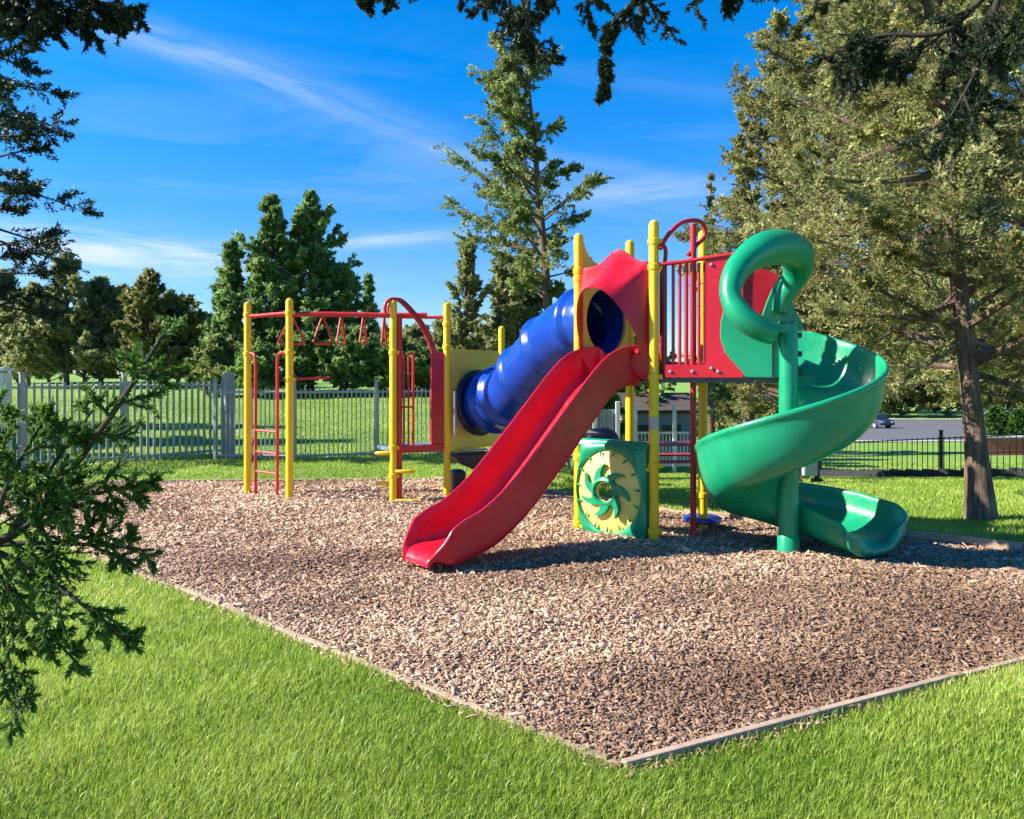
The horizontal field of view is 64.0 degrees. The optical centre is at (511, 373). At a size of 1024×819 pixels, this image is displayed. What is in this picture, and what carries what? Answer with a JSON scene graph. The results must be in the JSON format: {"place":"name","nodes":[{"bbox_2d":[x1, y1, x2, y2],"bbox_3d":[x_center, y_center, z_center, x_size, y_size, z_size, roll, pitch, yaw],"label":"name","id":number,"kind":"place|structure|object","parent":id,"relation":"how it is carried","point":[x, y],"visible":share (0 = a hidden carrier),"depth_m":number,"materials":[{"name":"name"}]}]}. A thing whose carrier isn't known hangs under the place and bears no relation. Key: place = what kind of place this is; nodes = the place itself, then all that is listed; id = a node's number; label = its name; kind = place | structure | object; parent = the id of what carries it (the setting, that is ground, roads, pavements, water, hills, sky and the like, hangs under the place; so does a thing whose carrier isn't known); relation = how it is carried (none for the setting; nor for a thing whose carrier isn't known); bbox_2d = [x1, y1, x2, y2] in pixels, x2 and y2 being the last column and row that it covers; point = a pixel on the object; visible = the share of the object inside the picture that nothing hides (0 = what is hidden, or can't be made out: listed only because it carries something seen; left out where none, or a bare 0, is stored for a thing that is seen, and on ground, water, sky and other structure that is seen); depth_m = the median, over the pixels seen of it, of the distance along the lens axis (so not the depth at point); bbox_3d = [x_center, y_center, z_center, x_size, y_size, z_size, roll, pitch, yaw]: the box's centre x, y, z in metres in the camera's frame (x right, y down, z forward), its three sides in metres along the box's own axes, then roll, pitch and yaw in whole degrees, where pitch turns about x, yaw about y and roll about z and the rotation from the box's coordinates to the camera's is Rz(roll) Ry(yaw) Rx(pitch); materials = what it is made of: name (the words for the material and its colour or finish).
{"place":"outdoors","nodes":[
{"label":"outdoors","id":0,"kind":"place"},
{"bbox_2d":[0,374,1023,818],"bbox_3d":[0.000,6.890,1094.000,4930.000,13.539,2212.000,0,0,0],"label":"lawn","id":1,"kind":"structure","parent":0,"point":[950,450],"depth_m":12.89,"materials":[{"name":"green plant"}]},
{"bbox_2d":[0,367,14,468],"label":"fence","id":2,"kind":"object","parent":1,"relation":"on","point":[6,378],"depth_m":13.38,"materials":[{"name":"white paint"}]},
{"bbox_2d":[0,266,33,376],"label":"juniper tree","id":3,"kind":"object","parent":1,"relation":"on","point":[4,278],"visible":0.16,"depth_m":42.72,"materials":[{"name":"green plant"}]},
{"bbox_2d":[6,335,62,382],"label":"juniper tree","id":4,"kind":"object","parent":1,"relation":"on","point":[15,378],"visible":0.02,"depth_m":52.44,"materials":[{"name":"green plant"}]},
{"bbox_2d":[0,280,72,385],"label":"juniper tree","id":5,"kind":"object","parent":1,"relation":"on","point":[17,356],"visible":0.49,"depth_m":40.13,"materials":[{"name":"green plant"}]},
{"bbox_2d":[0,0,104,324],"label":"spruce tree","id":6,"kind":"object","parent":1,"relation":"on","point":[28,128],"visible":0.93,"depth_m":15.44,"materials":[{"name":"green plant"}]},
{"bbox_2d":[32,369,81,382],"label":"juniper tree","id":7,"kind":"object","parent":1,"relation":"on","point":[52,375],"visible":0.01,"depth_m":55.64,"materials":[{"name":"green plant"}]},
{"bbox_2d":[18,249,100,385],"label":"juniper tree","id":8,"kind":"object","parent":1,"relation":"on","point":[78,316],"visible":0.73,"depth_m":40.28,"materials":[{"name":"green plant"}]},
{"bbox_2d":[0,0,151,67],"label":"conifer","id":9,"kind":"object","parent":1,"relation":"on","point":[116,16],"visible":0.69,"depth_m":15.50,"materials":[{"name":"green plant"}]},
{"bbox_2d":[48,323,105,382],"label":"juniper tree","id":10,"kind":"object","parent":1,"relation":"on","point":[83,373],"depth_m":53.90,"materials":[{"name":"green plant"}]},
{"bbox_2d":[69,275,125,384],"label":"juniper tree","id":11,"kind":"object","parent":1,"relation":"on","point":[100,290],"visible":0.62,"depth_m":41.41,"materials":[{"name":"green plant"}]},
{"bbox_2d":[0,311,195,751],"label":"juniper branch","id":12,"kind":"object","parent":1,"relation":"on","point":[56,504],"visible":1,"depth_m":1.67,"materials":[{"name":"green plant"}]},
{"bbox_2d":[81,283,145,381],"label":"juniper tree","id":13,"kind":"object","parent":1,"relation":"on","point":[111,341],"visible":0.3,"depth_m":41.21,"materials":[{"name":"green plant"}]},
{"bbox_2d":[11,372,222,471],"bbox_3d":[-7.576,0.827,14.501,0.104,1.706,5.369,0,0,44],"label":"picket fence","id":14,"kind":"object","parent":1,"relation":"on","point":[22,387],"visible":0.59,"depth_m":15.11,"materials":[{"name":"paint"}]},
{"bbox_2d":[101,266,189,388],"bbox_3d":[-17.902,-2.234,40.068,3.757,6.099,3.998,0,0,-42],"label":"juniper tree","id":15,"kind":"object","parent":1,"relation":"on","point":[142,299],"visible":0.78,"depth_m":39.42,"materials":[{"name":"green plant"}]},
{"bbox_2d":[128,363,170,381],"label":"juniper tree","id":16,"kind":"object","parent":1,"relation":"on","point":[167,376],"depth_m":53.67,"materials":[{"name":"green plant"}]},
{"bbox_2d":[143,291,212,383],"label":"juniper tree","id":17,"kind":"object","parent":1,"relation":"on","point":[184,340],"visible":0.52,"depth_m":40.44,"materials":[{"name":"green plant"}]},
{"bbox_2d":[185,310,228,383],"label":"juniper tree","id":18,"kind":"object","parent":1,"relation":"on","point":[218,326],"depth_m":44.78,"materials":[{"name":"green plant"}]},
{"bbox_2d":[184,332,238,396],"bbox_3d":[-12.378,-0.338,33.946,2.502,2.771,2.410,0,0,18],"label":"juniper bush","id":19,"kind":"object","parent":1,"relation":"on","point":[215,353],"visible":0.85,"depth_m":33.56,"materials":[{"name":"green plant"}]},
{"bbox_2d":[222,372,235,458],"bbox_3d":[-5.495,0.828,15.900,0.210,1.705,0.210,0,0,-34],"label":"gate post","id":20,"kind":"object","parent":1,"relation":"on","point":[228,381],"visible":0.76,"depth_m":15.85,"materials":[{"name":"grey metal"}]},
{"bbox_2d":[197,237,265,378],"bbox_3d":[-12.223,-2.585,35.762,3.504,7.060,3.099,0,0,0],"label":"juniper tree","id":21,"kind":"object","parent":1,"relation":"on","point":[231,254],"visible":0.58,"depth_m":35.65,"materials":[{"name":"green plant"}]},
{"bbox_2d":[224,339,293,397],"bbox_3d":[-10.215,-0.151,33.030,2.764,2.490,2.506,0,0,0],"label":"juniper bush","id":22,"kind":"object","parent":1,"relation":"on","point":[266,365],"visible":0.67,"depth_m":32.59,"materials":[{"name":"green plant"}]},
{"bbox_2d":[214,192,320,390],"bbox_3d":[-10.312,-3.550,36.018,4.846,9.006,4.362,0,0,20],"label":"juniper tree","id":23,"kind":"object","parent":1,"relation":"on","point":[271,236],"visible":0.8,"depth_m":35.40,"materials":[{"name":"green plant"}]},
{"bbox_2d":[108,478,433,481],"bbox_3d":[-3.650,1.646,12.424,4.907,0.096,0.059,0,0,-4],"label":"timber edging","id":24,"kind":"object","parent":1,"relation":"on","point":[213,480],"visible":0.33,"depth_m":12.38,"materials":[{"name":"wood"}]},
{"bbox_2d":[271,329,329,396],"bbox_3d":[-8.739,-0.449,33.857,2.570,2.995,3.396,0,0,0],"label":"juniper bush","id":25,"kind":"object","parent":1,"relation":"on","point":[305,357],"visible":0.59,"depth_m":33.38,"materials":[{"name":"green plant"}]},
{"bbox_2d":[242,189,362,390],"bbox_3d":[-9.488,-3.754,36.950,6.193,9.357,5.203,0,0,32],"label":"juniper tree","id":26,"kind":"object","parent":1,"relation":"on","point":[310,219],"visible":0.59,"depth_m":36.36,"materials":[{"name":"green plant"}]},
{"bbox_2d":[0,516,621,771],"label":"timber edging","id":27,"kind":"object","parent":1,"relation":"on","point":[427,687],"visible":0.28,"depth_m":4.41,"materials":[{"name":"beige wood"}]},
{"bbox_2d":[313,261,380,390],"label":"juniper tree","id":28,"kind":"object","parent":1,"relation":"on","point":[349,290],"visible":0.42,"depth_m":36.28,"materials":[{"name":"green plant"}]},
{"bbox_2d":[314,322,381,396],"bbox_3d":[-6.686,-0.564,34.008,3.420,3.225,2.645,0,0,-32],"label":"juniper bush","id":29,"kind":"object","parent":1,"relation":"on","point":[347,358],"visible":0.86,"depth_m":33.43,"materials":[{"name":"green plant"}]},
{"bbox_2d":[359,272,380,384],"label":"spruce tree","id":30,"kind":"object","parent":1,"relation":"on","point":[368,282],"visible":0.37,"depth_m":45.87,"materials":[{"name":"green plant"}]},
{"bbox_2d":[366,323,389,372],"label":"juniper tree","id":31,"kind":"object","parent":1,"relation":"on","point":[388,330],"visible":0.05,"depth_m":51.25,"materials":[{"name":"green plant"}]},
{"bbox_2d":[357,335,418,395],"bbox_3d":[-5.007,-0.324,34.102,2.833,2.847,2.727,0,0,0],"label":"juniper bush","id":32,"kind":"object","parent":1,"relation":"on","point":[381,356],"visible":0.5,"depth_m":33.46,"materials":[{"name":"green plant"}]},
{"bbox_2d":[212,380,569,465],"bbox_3d":[-2.154,1.052,16.211,7.171,1.877,0.683,0,0,-15],"label":"picket fence","id":33,"kind":"object","parent":1,"relation":"on","point":[376,391],"visible":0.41,"depth_m":15.57,"materials":[{"name":"paint"}]},
{"bbox_2d":[402,321,432,346],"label":"juniper tree","id":34,"kind":"object","parent":1,"relation":"on","point":[413,333],"visible":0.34,"depth_m":48.94,"materials":[{"name":"green plant"}]},
{"bbox_2d":[402,341,442,396],"bbox_3d":[-3.599,-0.170,34.117,2.303,2.436,2.180,0,0,-10],"label":"juniper bush","id":35,"kind":"object","parent":1,"relation":"on","point":[422,364],"visible":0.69,"depth_m":33.55,"materials":[{"name":"green plant"}]},
{"bbox_2d":[427,315,454,351],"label":"juniper tree","id":36,"kind":"object","parent":1,"relation":"on","point":[437,337],"visible":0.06,"depth_m":48.87,"materials":[{"name":"green plant"}]},
{"bbox_2d":[432,236,494,349],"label":"juniper tree","id":37,"kind":"object","parent":1,"relation":"on","point":[471,283],"visible":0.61,"depth_m":26.77,"materials":[{"name":"green plant"}]},
{"bbox_2d":[1,477,1023,776],"bbox_3d":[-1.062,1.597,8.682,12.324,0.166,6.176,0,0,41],"label":"wood chips","id":38,"kind":"object","parent":1,"relation":"on","point":[617,711],"visible":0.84,"depth_m":5.58,"materials":[{"name":"brown wood"}]},
{"bbox_2d":[243,218,908,567],"bbox_3d":[-0.111,0.088,9.014,3.860,3.224,7.417,0,0,-37],"label":"play structure","id":39,"kind":"object","parent":38,"relation":"on","point":[534,398],"visible":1,"depth_m":7.72,"materials":[{"name":"yellow paint"}]},
{"bbox_2d":[469,256,564,351],"bbox_3d":[0.426,-1.340,28.028,3.818,5.343,3.823,0,0,-10],"label":"juniper tree","id":40,"kind":"object","parent":1,"relation":"on","point":[514,314],"visible":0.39,"depth_m":27.43,"materials":[{"name":"green plant"}]},
{"bbox_2d":[431,30,613,309],"bbox_3d":[0.241,-4.189,25.176,5.194,12.556,5.514,0,0,-34],"label":"conifer tree","id":41,"kind":"object","parent":1,"relation":"on","point":[513,107],"visible":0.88,"depth_m":24.64,"materials":[{"name":"green plant"}]},
{"bbox_2d":[487,430,598,475],"bbox_3d":[0.504,1.309,13.000,1.600,0.773,1.680,0,0,-9],"label":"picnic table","id":42,"kind":"object","parent":1,"relation":"on","point":[588,432],"visible":0.19,"depth_m":13.06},
{"bbox_2d":[546,489,573,494],"bbox_3d":[0.300,1.639,11.500,1.691,0.100,0.040,0,0,45],"label":"timber edging","id":43,"kind":"object","parent":1,"relation":"on","point":[554,490],"depth_m":11.14,"materials":[{"name":"wood"}]},
{"bbox_2d":[572,401,619,453],"bbox_3d":[2.139,1.631,20.955,1.239,1.840,0.120,0,0,0],"label":"board fence","id":44,"kind":"object","parent":1,"relation":"on","point":[613,419],"visible":0.19,"depth_m":20.98,"materials":[{"name":"white paint"}]},
{"bbox_2d":[604,389,625,439],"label":"juniper tree","id":45,"kind":"object","parent":1,"relation":"on","point":[612,400],"visible":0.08,"depth_m":29.49,"materials":[{"name":"green plant"}]},
{"bbox_2d":[606,333,677,405],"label":"juniper tree","id":46,"kind":"object","parent":1,"relation":"on","point":[641,388],"visible":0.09,"depth_m":31.98,"materials":[{"name":"green plant"}]},
{"bbox_2d":[601,497,683,513],"bbox_3d":[1.450,1.646,10.200,0.040,0.100,1.774,0,0,-38],"label":"timber edging","id":47,"kind":"object","parent":1,"relation":"on","point":[662,508],"visible":0.2,"depth_m":9.69,"materials":[{"name":"wood"}]},
{"bbox_2d":[617,393,697,465],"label":"house","id":48,"kind":"structure","parent":1,"relation":"on","point":[681,401],"depth_m":31.20,"materials":[{"name":"grey"}]},
{"bbox_2d":[637,425,648,440],"bbox_3d":[4.962,2.350,31.170,0.700,0.800,0.060,0,0,0],"label":"window","id":49,"kind":"structure","parent":48,"relation":"in","point":[640,428],"depth_m":31.14,"materials":[{"name":"grey glass"}]},
{"bbox_2d":[662,425,680,440],"bbox_3d":[6.077,2.350,31.170,0.700,0.800,0.060,0,0,0],"label":"window","id":50,"kind":"structure","parent":48,"relation":"in","point":[665,428],"depth_m":31.14,"materials":[{"name":"grey glass"}]},
{"bbox_2d":[634,405,688,472],"bbox_3d":[4.911,2.168,26.948,1.856,2.300,0.175,0,0,0],"label":"porch railing","id":51,"kind":"object","parent":1,"relation":"on","point":[674,433],"visible":0.58,"depth_m":26.91,"materials":[{"name":"white paint"}]},
{"bbox_2d":[642,441,697,472],"bbox_3d":[3.379,1.819,17.000,1.600,0.772,1.680,0,0,-6],"label":"picnic table","id":52,"kind":"object","parent":1,"relation":"on","point":[674,443],"visible":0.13,"depth_m":16.80,"materials":[{"name":"red paint"}]},
{"bbox_2d":[354,0,1023,169],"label":"overhanging conifer","id":53,"kind":"object","parent":1,"relation":"on","point":[866,59],"visible":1,"depth_m":4.39,"materials":[{"name":"green plant"}]},
{"bbox_2d":[703,172,725,434],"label":"juniper tree","id":54,"kind":"object","parent":1,"relation":"on","point":[713,396],"visible":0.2,"depth_m":25.90,"materials":[{"name":"green plant"}]},
{"bbox_2d":[696,383,742,439],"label":"juniper tree","id":55,"kind":"object","parent":1,"relation":"on","point":[723,392],"visible":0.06,"depth_m":35.38,"materials":[{"name":"green plant"}]},
{"bbox_2d":[684,509,759,521],"bbox_3d":[2.930,1.631,8.810,2.310,0.130,0.040,0,0,37],"label":"timber edging","id":56,"kind":"object","parent":1,"relation":"on","point":[724,515],"visible":0.2,"depth_m":9.19,"materials":[{"name":"wood"}]},
{"bbox_2d":[713,88,777,427],"bbox_3d":[6.407,-2.366,21.884,2.175,10.549,2.155,0,0,0],"label":"juniper tree","id":57,"kind":"object","parent":1,"relation":"on","point":[722,407],"visible":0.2,"depth_m":21.93,"materials":[{"name":"green plant"}]},
{"bbox_2d":[726,7,829,417],"bbox_3d":[7.045,-3.239,20.823,3.393,12.068,3.016,0,0,0],"label":"juniper tree","id":58,"kind":"object","parent":1,"relation":"on","point":[777,22],"visible":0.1,"depth_m":20.72,"materials":[{"name":"green plant"}]},
{"bbox_2d":[798,461,823,482],"bbox_3d":[5.112,1.542,14.200,0.558,0.800,0.300,0,0,-11],"label":"trash bin","id":59,"kind":"object","parent":1,"relation":"on","point":[813,469],"visible":0.24,"depth_m":14.09,"materials":[{"name":"grey metal"}]},
{"bbox_2d":[672,0,964,477],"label":"juniper tree","id":60,"kind":"object","parent":1,"relation":"on","point":[777,49],"visible":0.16,"depth_m":17.94,"materials":[{"name":"green plant"}]},
{"bbox_2d":[621,656,1023,773],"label":"timber edging","id":61,"kind":"object","parent":1,"relation":"on","point":[692,745],"visible":0.43,"depth_m":3.82,"materials":[{"name":"beige wood"}]},
{"bbox_2d":[733,0,1023,521],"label":"cedar tree","id":62,"kind":"object","parent":1,"relation":"on","point":[868,220],"visible":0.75,"depth_m":9.12,"materials":[{"name":"green plant"}]},
{"bbox_2d":[879,391,901,414],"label":"shrub","id":63,"kind":"object","parent":1,"relation":"on","point":[886,408],"visible":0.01,"depth_m":108.07,"materials":[{"name":"green plant"}]},
{"bbox_2d":[770,0,1023,478],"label":"juniper tree","id":64,"kind":"object","parent":1,"relation":"on","point":[951,383],"visible":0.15,"depth_m":15.31,"materials":[{"name":"green plant"}]},
{"bbox_2d":[858,266,950,412],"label":"juniper tree","id":65,"kind":"object","parent":1,"relation":"on","point":[894,411],"visible":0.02,"depth_m":119.88,"materials":[{"name":"green plant"}]},
{"bbox_2d":[880,378,952,416],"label":"shrub","id":66,"kind":"object","parent":1,"relation":"on","point":[905,398],"visible":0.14,"depth_m":107.94,"materials":[{"name":"green plant"}]},
{"bbox_2d":[810,430,1023,477],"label":"iron fence","id":67,"kind":"object","parent":1,"relation":"on","point":[941,471],"visible":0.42,"depth_m":21.46,"materials":[{"name":"metal"}]},
{"bbox_2d":[889,418,959,418],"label":"kerb","id":68,"kind":"structure","parent":1,"relation":"on","point":[924,418],"depth_m":101.50,"materials":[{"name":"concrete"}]},
{"bbox_2d":[861,0,1023,394],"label":"juniper tree","id":69,"kind":"object","parent":1,"relation":"on","point":[1011,368],"visible":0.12,"depth_m":13.83,"materials":[{"name":"green plant"}]},
{"bbox_2d":[905,350,996,416],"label":"shrub","id":70,"kind":"object","parent":1,"relation":"on","point":[931,388],"visible":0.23,"depth_m":106.91,"materials":[{"name":"green plant"}]},
{"bbox_2d":[914,277,1007,413],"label":"juniper tree","id":71,"kind":"object","parent":1,"relation":"on","point":[952,331],"visible":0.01,"depth_m":118.64,"materials":[{"name":"green plant"}]},
{"bbox_2d":[904,530,1022,550],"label":"timber edging","id":72,"kind":"object","parent":1,"relation":"on","point":[987,542],"visible":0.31,"depth_m":7.76,"materials":[{"name":"wood"}]},
{"bbox_2d":[984,404,1008,434],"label":"shrub","id":73,"kind":"object","parent":1,"relation":"on","point":[995,421],"visible":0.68,"depth_m":45.69,"materials":[{"name":"green plant"}]},
{"bbox_2d":[979,350,1023,411],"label":"shrub","id":74,"kind":"object","parent":1,"relation":"on","point":[993,401],"visible":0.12,"depth_m":103.38,"materials":[{"name":"green plant"}]},
{"bbox_2d":[1001,407,1023,434],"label":"shrub","id":75,"kind":"object","parent":1,"relation":"on","point":[1015,424],"visible":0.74,"depth_m":44.83,"materials":[{"name":"green plant"}]},
{"bbox_2d":[0,0,1023,373],"label":"sky","id":76,"kind":"structure","parent":0,"point":[184,127],"materials":[{"name":"blue"}]},
{"bbox_2d":[586,427,619,439],"bbox_3d":[1.650,1.552,16.000,0.920,0.992,0.504,0,0,0],"label":"covered grill","id":77,"kind":"object","parent":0,"point":[605,433],"visible":0.32,"depth_m":15.84,"materials":[{"name":"plastic"}]},
{"bbox_2d":[696,420,962,439],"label":"road","id":78,"kind":"structure","parent":0,"point":[910,429],"depth_m":75.49,"materials":[{"name":"grey asphalt"}]},
{"bbox_2d":[872,413,894,427],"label":"parked car","id":79,"kind":"object","parent":78,"relation":"on","point":[882,420],"visible":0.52,"depth_m":80.27,"materials":[{"name":"blue metal"}]},
{"bbox_2d":[696,440,963,441],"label":"pavement","id":80,"kind":"structure","parent":0,"point":[905,441],"depth_m":56.75,"materials":[{"name":"concrete"}]},
{"bbox_2d":[986,435,1021,454],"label":"planter wall","id":81,"kind":"structure","parent":0,"point":[1006,444],"depth_m":41.75,"materials":[{"name":"brown wood"}]}
]}

